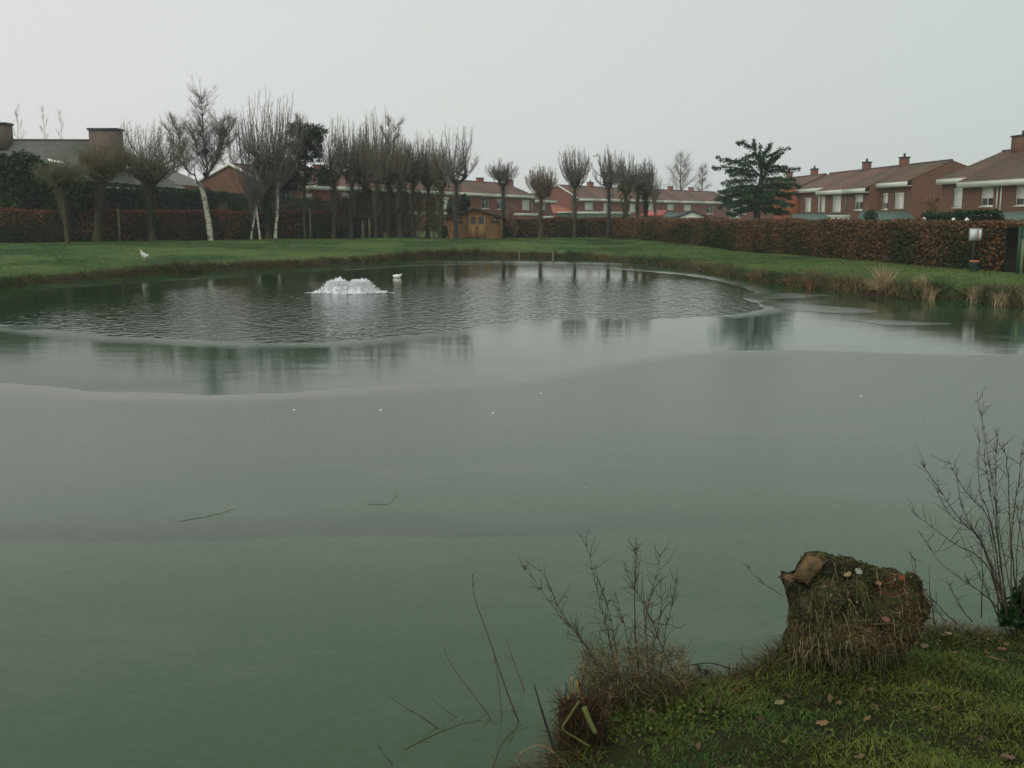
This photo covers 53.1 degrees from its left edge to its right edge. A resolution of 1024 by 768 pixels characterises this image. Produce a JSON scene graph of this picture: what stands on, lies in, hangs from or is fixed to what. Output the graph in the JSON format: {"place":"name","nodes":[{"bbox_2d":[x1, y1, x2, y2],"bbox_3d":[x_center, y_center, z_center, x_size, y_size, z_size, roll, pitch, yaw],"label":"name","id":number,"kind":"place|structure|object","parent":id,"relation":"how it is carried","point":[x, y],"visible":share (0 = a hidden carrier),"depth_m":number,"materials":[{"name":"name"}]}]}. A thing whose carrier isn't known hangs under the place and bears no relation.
{"place":"outdoors","nodes":[
{"label":"outdoors","id":0,"kind":"place"},
{"bbox_2d":[0,264,764,342],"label":"pond water","id":1,"kind":"structure","parent":0,"point":[422,299],"depth_m":26.00,"materials":[{"name":"grey liquid"}]},
{"bbox_2d":[4,324,59,328],"bbox_3d":[-9.571,-1.136,20.416,1.141,0.001,0.826,5,10,26],"label":"ice floe","id":2,"kind":"object","parent":1,"relation":"on","point":[35,326],"visible":1,"depth_m":20.51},
{"bbox_2d":[306,276,394,294],"bbox_3d":[-4.657,-2.830,29.442,2.653,0.534,1.325,0,9,0],"label":"fountain","id":3,"kind":"object","parent":1,"relation":"on","point":[339,285],"visible":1,"depth_m":29.23,"materials":[{"name":"liquid"}]},
{"bbox_2d":[0,257,1023,394],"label":"ice sheet","id":4,"kind":"object","parent":1,"relation":"on","point":[529,349],"visible":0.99,"depth_m":17.54,"materials":[{"name":"ice"}]},
{"bbox_2d":[409,261,642,264],"bbox_3d":[0.821,-5.757,48.528,11.174,0.001,2.749,2,10,12],"label":"ice floe","id":5,"kind":"object","parent":4,"relation":"on","point":[538,262],"visible":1,"depth_m":48.54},
{"bbox_2d":[746,293,831,298],"bbox_3d":[7.437,-2.434,28.311,2.768,0.001,1.546,-6,11,-32],"label":"ice floe","id":6,"kind":"object","parent":4,"relation":"on","point":[780,295],"visible":1,"depth_m":28.12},
{"bbox_2d":[760,301,877,313],"bbox_3d":[7.077,-1.849,24.752,1.703,0.001,3.518,-7,12,-37],"label":"ice floe","id":7,"kind":"object","parent":4,"relation":"on","point":[806,307],"visible":1,"depth_m":24.48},
{"bbox_2d":[850,320,950,325],"bbox_3d":[8.093,-1.276,21.268,1.886,0.001,1.168,0,9,0],"label":"ice floe","id":8,"kind":"object","parent":4,"relation":"on","point":[889,322],"visible":1,"depth_m":21.28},
{"bbox_2d":[0,350,1023,767],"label":"ice sheet","id":9,"kind":"object","parent":1,"relation":"on","point":[302,602],"visible":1,"depth_m":7.10,"materials":[{"name":"ice"}]},
{"bbox_2d":[0,217,1023,767],"bbox_3d":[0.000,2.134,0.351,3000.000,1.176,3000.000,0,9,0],"label":"ground","id":10,"kind":"structure","parent":0,"point":[622,755],"depth_m":4.34,"materials":[{"name":"green plant"}]},
{"bbox_2d":[0,149,104,219],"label":"evergreen bush","id":11,"kind":"object","parent":10,"relation":"on","point":[21,186],"visible":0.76,"depth_m":64.38,"materials":[{"name":"green plant"}]},
{"bbox_2d":[28,157,95,243],"bbox_3d":[-27.254,-11.084,61.962,3.753,5.482,3.563,0,9,0],"label":"pollard tree","id":12,"kind":"object","parent":10,"relation":"on","point":[56,176],"visible":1,"depth_m":61.69,"materials":[{"name":"brown plant"}]},
{"bbox_2d":[75,139,129,241],"bbox_3d":[-25.628,-12.080,64.436,3.467,6.598,3.454,0,9,0],"label":"pollard tree","id":13,"kind":"object","parent":10,"relation":"on","point":[107,169],"visible":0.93,"depth_m":63.92,"materials":[{"name":"brown plant"}]},
{"bbox_2d":[0,122,208,193],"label":"brick house","id":14,"kind":"structure","parent":10,"relation":"on","point":[46,150],"depth_m":90.02,"materials":[{"name":"grey tile"}]},
{"bbox_2d":[72,180,227,212],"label":"conifer hedge","id":15,"kind":"object","parent":10,"relation":"on","point":[121,196],"visible":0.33,"depth_m":76.30,"materials":[{"name":"green plant"}]},
{"bbox_2d":[103,117,197,240],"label":"pollard tree","id":16,"kind":"object","parent":10,"relation":"on","point":[155,171],"visible":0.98,"depth_m":65.21,"materials":[{"name":"brown plant"}]},
{"bbox_2d":[153,112,197,176],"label":"bare tree","id":17,"kind":"object","parent":10,"relation":"on","point":[171,116],"visible":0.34,"depth_m":102.14,"materials":[{"name":"brown plant"}]},
{"bbox_2d":[0,206,384,242],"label":"beech hedge","id":18,"kind":"object","parent":10,"relation":"on","point":[22,225],"visible":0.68,"depth_m":68.69,"materials":[{"name":"brown plant"}]},
{"bbox_2d":[161,75,246,240],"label":"birch tree","id":19,"kind":"object","parent":10,"relation":"on","point":[218,150],"visible":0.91,"depth_m":68.19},
{"bbox_2d":[195,163,298,200],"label":"brick house","id":20,"kind":"structure","parent":10,"relation":"on","point":[220,179],"depth_m":95.14,"materials":[{"name":"red brick"}]},
{"bbox_2d":[230,105,273,238],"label":"pollard tree","id":21,"kind":"object","parent":10,"relation":"on","point":[252,195],"visible":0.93,"depth_m":71.31,"materials":[{"name":"brown wood"}]},
{"bbox_2d":[229,85,309,238],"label":"pollard tree","id":22,"kind":"object","parent":10,"relation":"on","point":[268,217],"visible":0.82,"depth_m":71.51,"materials":[{"name":"brown plant"}]},
{"bbox_2d":[263,112,300,238],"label":"pollard tree","id":23,"kind":"object","parent":10,"relation":"on","point":[277,182],"visible":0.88,"depth_m":71.93,"materials":[{"name":"brown wood"}]},
{"bbox_2d":[218,191,370,213],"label":"conifer hedge","id":24,"kind":"object","parent":10,"relation":"on","point":[236,202],"visible":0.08,"depth_m":88.87,"materials":[{"name":"green plant"}]},
{"bbox_2d":[260,121,336,238],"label":"pine tree","id":25,"kind":"object","parent":10,"relation":"on","point":[314,134],"visible":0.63,"depth_m":73.61,"materials":[{"name":"green plant"}]},
{"bbox_2d":[296,164,331,203],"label":"brick house","id":26,"kind":"structure","parent":10,"relation":"on","point":[320,191],"depth_m":101.10,"materials":[{"name":"red brick"}]},
{"bbox_2d":[319,115,350,238],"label":"pollard tree","id":27,"kind":"object","parent":10,"relation":"on","point":[336,165],"visible":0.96,"depth_m":74.63,"materials":[{"name":"brown plant"}]},
{"bbox_2d":[326,191,345,231],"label":"bare shrub","id":28,"kind":"object","parent":10,"relation":"on","point":[339,219],"visible":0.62,"depth_m":76.67,"materials":[{"name":"brown plant"}]},
{"bbox_2d":[303,170,369,203],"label":"brick house","id":29,"kind":"structure","parent":10,"relation":"on","point":[342,186],"depth_m":105.54,"materials":[{"name":"red brick"}]},
{"bbox_2d":[339,194,355,238],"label":"bare shrub","id":30,"kind":"object","parent":10,"relation":"on","point":[345,204],"visible":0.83,"depth_m":76.87,"materials":[{"name":"brown plant"}]},
{"bbox_2d":[335,119,369,238],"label":"pollard tree","id":31,"kind":"object","parent":10,"relation":"on","point":[351,166],"visible":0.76,"depth_m":75.76,"materials":[{"name":"brown plant"}]},
{"bbox_2d":[348,188,366,237],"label":"bare shrub","id":32,"kind":"object","parent":10,"relation":"on","point":[357,215],"visible":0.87,"depth_m":77.19,"materials":[{"name":"brown plant"}]},
{"bbox_2d":[349,119,376,237],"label":"pollard tree","id":33,"kind":"object","parent":10,"relation":"on","point":[364,190],"visible":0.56,"depth_m":76.99,"materials":[{"name":"brown plant"}]},
{"bbox_2d":[365,185,380,236],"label":"bare shrub","id":34,"kind":"object","parent":10,"relation":"on","point":[369,209],"visible":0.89,"depth_m":77.72,"materials":[{"name":"brown plant"}]},
{"bbox_2d":[355,108,403,237],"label":"pollard tree","id":35,"kind":"object","parent":10,"relation":"on","point":[374,168],"visible":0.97,"depth_m":75.28,"materials":[{"name":"brown plant"}]},
{"bbox_2d":[373,188,391,237],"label":"bare shrub","id":36,"kind":"object","parent":10,"relation":"on","point":[381,207],"visible":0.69,"depth_m":78.01,"materials":[{"name":"brown plant"}]},
{"bbox_2d":[371,118,406,237],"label":"pollard tree","id":37,"kind":"object","parent":10,"relation":"on","point":[388,193],"visible":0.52,"depth_m":76.45,"materials":[{"name":"brown plant"}]},
{"bbox_2d":[385,186,397,237],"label":"bare shrub","id":38,"kind":"object","parent":10,"relation":"on","point":[394,213],"visible":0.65,"depth_m":78.38,"materials":[{"name":"brown plant"}]},
{"bbox_2d":[373,113,415,191],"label":"bare tree","id":39,"kind":"object","parent":10,"relation":"on","point":[387,122],"visible":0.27,"depth_m":89.62,"materials":[{"name":"brown plant"}]},
{"bbox_2d":[383,132,417,237],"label":"pollard tree","id":40,"kind":"object","parent":10,"relation":"on","point":[401,171],"visible":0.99,"depth_m":74.84,"materials":[{"name":"brown plant"}]},
{"bbox_2d":[393,188,411,237],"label":"bare shrub","id":41,"kind":"object","parent":10,"relation":"on","point":[407,217],"visible":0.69,"depth_m":76.32,"materials":[{"name":"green plant"}]},
{"bbox_2d":[398,133,433,237],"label":"pollard tree","id":42,"kind":"object","parent":10,"relation":"on","point":[417,175],"visible":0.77,"depth_m":75.87,"materials":[{"name":"brown plant"}]},
{"bbox_2d":[409,187,428,237],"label":"bare shrub","id":43,"kind":"object","parent":10,"relation":"on","point":[419,209],"visible":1,"depth_m":76.65,"materials":[{"name":"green plant"}]},
{"bbox_2d":[413,129,440,238],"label":"pollard tree","id":44,"kind":"object","parent":10,"relation":"on","point":[426,182],"visible":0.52,"depth_m":76.86,"materials":[{"name":"brown plant"}]},
{"bbox_2d":[406,180,453,211],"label":"brick house","id":45,"kind":"structure","parent":10,"relation":"on","point":[448,194],"depth_m":124.54,"materials":[{"name":"red brick"}]},
{"bbox_2d":[423,193,438,238],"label":"bare shrub","id":46,"kind":"object","parent":10,"relation":"on","point":[432,214],"visible":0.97,"depth_m":76.99,"materials":[{"name":"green plant"}]},
{"bbox_2d":[425,141,451,238],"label":"pollard tree","id":47,"kind":"object","parent":10,"relation":"on","point":[439,181],"visible":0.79,"depth_m":75.50,"materials":[{"name":"brown plant"}]},
{"bbox_2d":[435,123,481,238],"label":"pollard tree","id":48,"kind":"object","parent":10,"relation":"on","point":[458,168],"visible":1,"depth_m":73.49,"materials":[{"name":"brown plant"}]},
{"bbox_2d":[445,193,471,222],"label":"evergreen bush","id":49,"kind":"object","parent":10,"relation":"on","point":[464,201],"visible":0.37,"depth_m":86.23,"materials":[{"name":"green plant"}]},
{"bbox_2d":[446,177,495,217],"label":"brick house","id":50,"kind":"structure","parent":10,"relation":"on","point":[481,198],"depth_m":136.57,"materials":[{"name":"red brick"}]},
{"bbox_2d":[444,208,505,238],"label":"garden shed","id":51,"kind":"structure","parent":10,"relation":"on","point":[490,226],"depth_m":75.11,"materials":[{"name":"brown wood"}]},
{"bbox_2d":[469,215,476,237],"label":"door","id":52,"kind":"structure","parent":51,"relation":"in","point":[472,221],"depth_m":75.12,"materials":[{"name":"brown wood"}]},
{"bbox_2d":[477,215,485,238],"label":"door","id":53,"kind":"structure","parent":51,"relation":"in","point":[481,222],"depth_m":75.12,"materials":[{"name":"brown wood"}]},
{"bbox_2d":[468,180,534,213],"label":"brick house","id":54,"kind":"structure","parent":10,"relation":"on","point":[520,199],"depth_m":146.88,"materials":[{"name":"red brick"}]},
{"bbox_2d":[484,156,519,237],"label":"pollard tree","id":55,"kind":"object","parent":10,"relation":"on","point":[499,176],"visible":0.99,"depth_m":76.98,"materials":[{"name":"brown plant"}]},
{"bbox_2d":[0,237,1023,296],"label":"lawn grass","id":56,"kind":"structure","parent":10,"relation":"on","point":[606,241],"depth_m":48.99,"materials":[{"name":"plant"}]},
{"bbox_2d":[0,243,1023,306],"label":"bank grass","id":57,"kind":"structure","parent":10,"relation":"on","point":[845,282],"depth_m":36.67,"materials":[{"name":"plant"}]},
{"bbox_2d":[505,205,519,237],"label":"bare shrub","id":58,"kind":"object","parent":10,"relation":"on","point":[512,221],"visible":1,"depth_m":77.94,"materials":[{"name":"brown plant"}]},
{"bbox_2d":[524,164,559,237],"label":"pollard tree","id":59,"kind":"object","parent":10,"relation":"on","point":[546,187],"visible":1,"depth_m":75.98,"materials":[{"name":"brown plant"}]},
{"bbox_2d":[530,193,556,215],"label":"brick house","id":60,"kind":"structure","parent":10,"relation":"on","point":[546,206],"depth_m":158.19,"materials":[{"name":"brick"}]},
{"bbox_2d":[505,216,606,237],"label":"beech hedge","id":61,"kind":"object","parent":10,"relation":"on","point":[591,227],"visible":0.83,"depth_m":79.09,"materials":[{"name":"brown plant"}]},
{"bbox_2d":[542,180,600,211],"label":"brick house","id":62,"kind":"structure","parent":10,"relation":"on","point":[561,195],"depth_m":165.58,"materials":[{"name":"brown brick"}]},
{"bbox_2d":[557,144,592,237],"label":"pollard tree","id":63,"kind":"object","parent":10,"relation":"on","point":[573,177],"visible":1,"depth_m":75.16,"materials":[{"name":"brown plant"}]},
{"bbox_2d":[545,682,618,766],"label":"root curtain","id":64,"kind":"object","parent":10,"relation":"hanging from","point":[594,712],"visible":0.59,"depth_m":3.71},
{"bbox_2d":[552,212,630,217],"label":"flat roof extension","id":65,"kind":"object","parent":10,"relation":"on","point":[594,214],"visible":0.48,"depth_m":161.56,"materials":[{"name":"white concrete"}]},
{"bbox_2d":[581,186,621,211],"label":"brick house","id":66,"kind":"structure","parent":10,"relation":"on","point":[597,191],"depth_m":171.60,"materials":[{"name":"brown brick"}]},
{"bbox_2d":[518,527,687,698],"bbox_3d":[0.357,0.934,4.068,0.666,0.774,0.322,0,9,0],"label":"bare shrub","id":67,"kind":"object","parent":10,"relation":"on","point":[622,620],"visible":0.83,"depth_m":4.01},
{"bbox_2d":[591,143,622,238],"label":"pollard tree","id":68,"kind":"object","parent":10,"relation":"on","point":[609,172],"visible":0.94,"depth_m":75.45,"materials":[{"name":"brown plant"}]},
{"bbox_2d":[602,186,643,217],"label":"brick house","id":69,"kind":"structure","parent":10,"relation":"on","point":[632,205],"depth_m":177.52,"materials":[{"name":"brown brick"}]},
{"bbox_2d":[612,154,639,217],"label":"pollard tree","id":70,"kind":"object","parent":10,"relation":"on","point":[625,178],"visible":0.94,"depth_m":74.48,"materials":[{"name":"brown plant"}]},
{"bbox_2d":[564,627,698,715],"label":"dry undergrowth","id":71,"kind":"object","parent":10,"relation":"on","point":[614,684],"visible":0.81,"depth_m":4.01,"materials":[{"name":"plant"}]},
{"bbox_2d":[630,163,642,216],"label":"pollard tree","id":72,"kind":"object","parent":10,"relation":"on","point":[638,189],"visible":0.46,"depth_m":77.55,"materials":[{"name":"brown plant"}]},
{"bbox_2d":[636,156,656,216],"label":"pollard tree","id":73,"kind":"object","parent":10,"relation":"on","point":[646,184],"visible":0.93,"depth_m":76.04,"materials":[{"name":"brown plant"}]},
{"bbox_2d":[650,175,663,216],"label":"pollard tree","id":74,"kind":"object","parent":10,"relation":"on","point":[653,196],"visible":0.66,"depth_m":90.38,"materials":[{"name":"brown plant"}]},
{"bbox_2d":[656,186,681,215],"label":"brick house","id":75,"kind":"structure","parent":10,"relation":"on","point":[671,203],"depth_m":189.35,"materials":[{"name":"brown brick"}]},
{"bbox_2d":[663,151,701,189],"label":"bare tree","id":76,"kind":"object","parent":10,"relation":"on","point":[679,170],"visible":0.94,"depth_m":220.35,"materials":[{"name":"grey plant"}]},
{"bbox_2d":[663,189,704,213],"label":"brick house","id":77,"kind":"structure","parent":10,"relation":"on","point":[691,202],"depth_m":195.67,"materials":[{"name":"brown brick"}]},
{"bbox_2d":[693,162,712,190],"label":"bare tree","id":78,"kind":"object","parent":10,"relation":"on","point":[702,179],"visible":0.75,"depth_m":217.57,"materials":[{"name":"grey plant"}]},
{"bbox_2d":[687,187,730,218],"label":"brick house","id":79,"kind":"structure","parent":10,"relation":"on","point":[709,207],"depth_m":203.45,"materials":[{"name":"brown brick"}]},
{"bbox_2d":[666,659,786,677],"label":"grass","id":80,"kind":"structure","parent":10,"relation":"on","point":[705,670],"depth_m":4.27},
{"bbox_2d":[476,615,1023,767],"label":"turf","id":81,"kind":"structure","parent":10,"relation":"on","point":[1008,709],"depth_m":3.94,"materials":[{"name":"plant"}]},
{"bbox_2d":[561,701,589,747],"bbox_3d":[0.230,1.214,3.659,0.105,0.169,0.026,1,9,5],"label":"broken reed","id":82,"kind":"object","parent":81,"relation":"on","point":[566,721],"visible":1,"depth_m":3.66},
{"bbox_2d":[711,139,802,218],"bbox_3d":[15.572,-12.116,64.936,6.089,6.852,4.341,-3,10,-20],"label":"cedar tree","id":83,"kind":"object","parent":10,"relation":"on","point":[745,192],"visible":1,"depth_m":64.53,"materials":[{"name":"green plant"}]},
{"bbox_2d":[740,172,826,218],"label":"brick house","id":84,"kind":"structure","parent":10,"relation":"on","point":[804,180],"depth_m":123.35,"materials":[{"name":"brown brick"}]},
{"bbox_2d":[773,188,799,218],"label":"brick wall","id":85,"kind":"structure","parent":10,"relation":"on","point":[796,207],"depth_m":114.41,"materials":[{"name":"brick"}]},
{"bbox_2d":[570,630,1023,767],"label":"moss and clover","id":86,"kind":"object","parent":10,"relation":"on","point":[879,714],"visible":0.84,"depth_m":3.85,"materials":[{"name":"green plant"}]},
{"bbox_2d":[596,630,1023,767],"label":"leaf litter","id":87,"kind":"object","parent":10,"relation":"on","point":[760,718],"visible":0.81,"depth_m":3.96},
{"bbox_2d":[605,216,1023,271],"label":"beech hedge","id":88,"kind":"object","parent":10,"relation":"on","point":[925,242],"visible":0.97,"depth_m":41.82,"materials":[{"name":"brown plant"}]},
{"bbox_2d":[791,214,849,219],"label":"lean to","id":89,"kind":"object","parent":10,"relation":"on","point":[813,216],"visible":0.25,"depth_m":78.11,"materials":[{"name":"grey fabric"}]},
{"bbox_2d":[795,166,891,213],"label":"brick house","id":90,"kind":"structure","parent":10,"relation":"on","point":[823,195],"depth_m":104.71,"materials":[{"name":"brown brick"}]},
{"bbox_2d":[777,551,942,679],"bbox_3d":[1.443,0.935,4.263,0.672,0.508,0.466,0,9,0],"label":"tree stump","id":91,"kind":"object","parent":10,"relation":"on","point":[844,610],"visible":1,"depth_m":4.16,"materials":[{"name":"brown plant"}]},
{"bbox_2d":[842,158,929,218],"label":"brick house","id":92,"kind":"structure","parent":10,"relation":"on","point":[863,195],"depth_m":94.96,"materials":[{"name":"brick"}]},
{"bbox_2d":[857,211,915,223],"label":"lean to","id":93,"kind":"object","parent":10,"relation":"on","point":[882,215],"visible":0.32,"depth_m":72.11,"materials":[{"name":"grey"}]},
{"bbox_2d":[865,263,908,287],"bbox_3d":[10.332,-2.990,28.219,1.563,0.726,1.191,7,12,36],"label":"sedge clump","id":94,"kind":"object","parent":10,"relation":"on","point":[885,277],"visible":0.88,"depth_m":28.22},
{"bbox_2d":[875,153,966,218],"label":"brick house","id":95,"kind":"structure","parent":10,"relation":"on","point":[902,191],"depth_m":87.14,"materials":[{"name":"brown brick"}]},
{"bbox_2d":[917,193,942,218],"bbox_3d":[24.909,-9.822,61.239,1.598,3.329,1.533,0,9,0],"label":"bare shrub","id":96,"kind":"object","parent":10,"relation":"on","point":[933,207],"visible":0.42,"depth_m":61.04,"materials":[{"name":"brown plant"}]},
{"bbox_2d":[907,551,956,624],"bbox_3d":[1.895,0.935,4.638,0.240,0.353,0.126,0,9,0],"label":"twig","id":97,"kind":"object","parent":10,"relation":"on","point":[930,597],"visible":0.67,"depth_m":4.65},
{"bbox_2d":[921,208,1004,225],"bbox_3d":[19.410,-6.413,44.548,1.716,2.405,6.154,0,9,2],"label":"conifer hedge","id":98,"kind":"object","parent":10,"relation":"on","point":[991,214],"visible":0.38,"depth_m":42.55,"materials":[{"name":"green plant"}]},
{"bbox_2d":[905,388,1023,621],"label":"bare shrub","id":99,"kind":"object","parent":10,"relation":"on","point":[999,585],"visible":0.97,"depth_m":4.79,"materials":[{"name":"plant"}]},
{"bbox_2d":[968,228,982,259],"bbox_3d":[14.878,-4.222,32.994,0.416,1.580,0.096,0,9,0],"label":"notice board","id":100,"kind":"object","parent":10,"relation":"on","point":[975,234],"visible":0.93,"depth_m":32.86,"materials":[{"name":"white metal"}]},
{"bbox_2d":[936,131,1023,224],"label":"brick house","id":101,"kind":"structure","parent":10,"relation":"on","point":[996,181],"depth_m":74.60,"materials":[{"name":"brown brick"}]},
{"bbox_2d":[951,188,962,208],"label":"window","id":102,"kind":"structure","parent":101,"relation":"in","point":[957,204],"depth_m":79.01,"materials":[{"name":"white glass"}]},
{"bbox_2d":[979,186,993,206],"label":"window","id":103,"kind":"structure","parent":101,"relation":"in","point":[987,192],"depth_m":73.32,"materials":[{"name":"white glass"}]},
{"bbox_2d":[1013,185,1023,206],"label":"window","id":104,"kind":"structure","parent":101,"relation":"in","point":[1020,188],"depth_m":69.53,"materials":[{"name":"white glass"}]},
{"bbox_2d":[997,577,1023,629],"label":"ivy clump","id":105,"kind":"object","parent":10,"relation":"on","point":[1015,618],"visible":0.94,"depth_m":4.72,"materials":[{"name":"green plant"}]},
{"bbox_2d":[1000,211,1023,226],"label":"lean to","id":106,"kind":"object","parent":10,"relation":"on","point":[1014,215],"visible":0.07,"depth_m":50.39,"materials":[{"name":"grey fabric"}]},
{"bbox_2d":[1015,226,1023,273],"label":"garden gate","id":107,"kind":"structure","parent":10,"relation":"on","point":[1020,235],"depth_m":31.85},
{"bbox_2d":[0,0,1023,216],"label":"sky","id":108,"kind":"structure","parent":0,"point":[840,83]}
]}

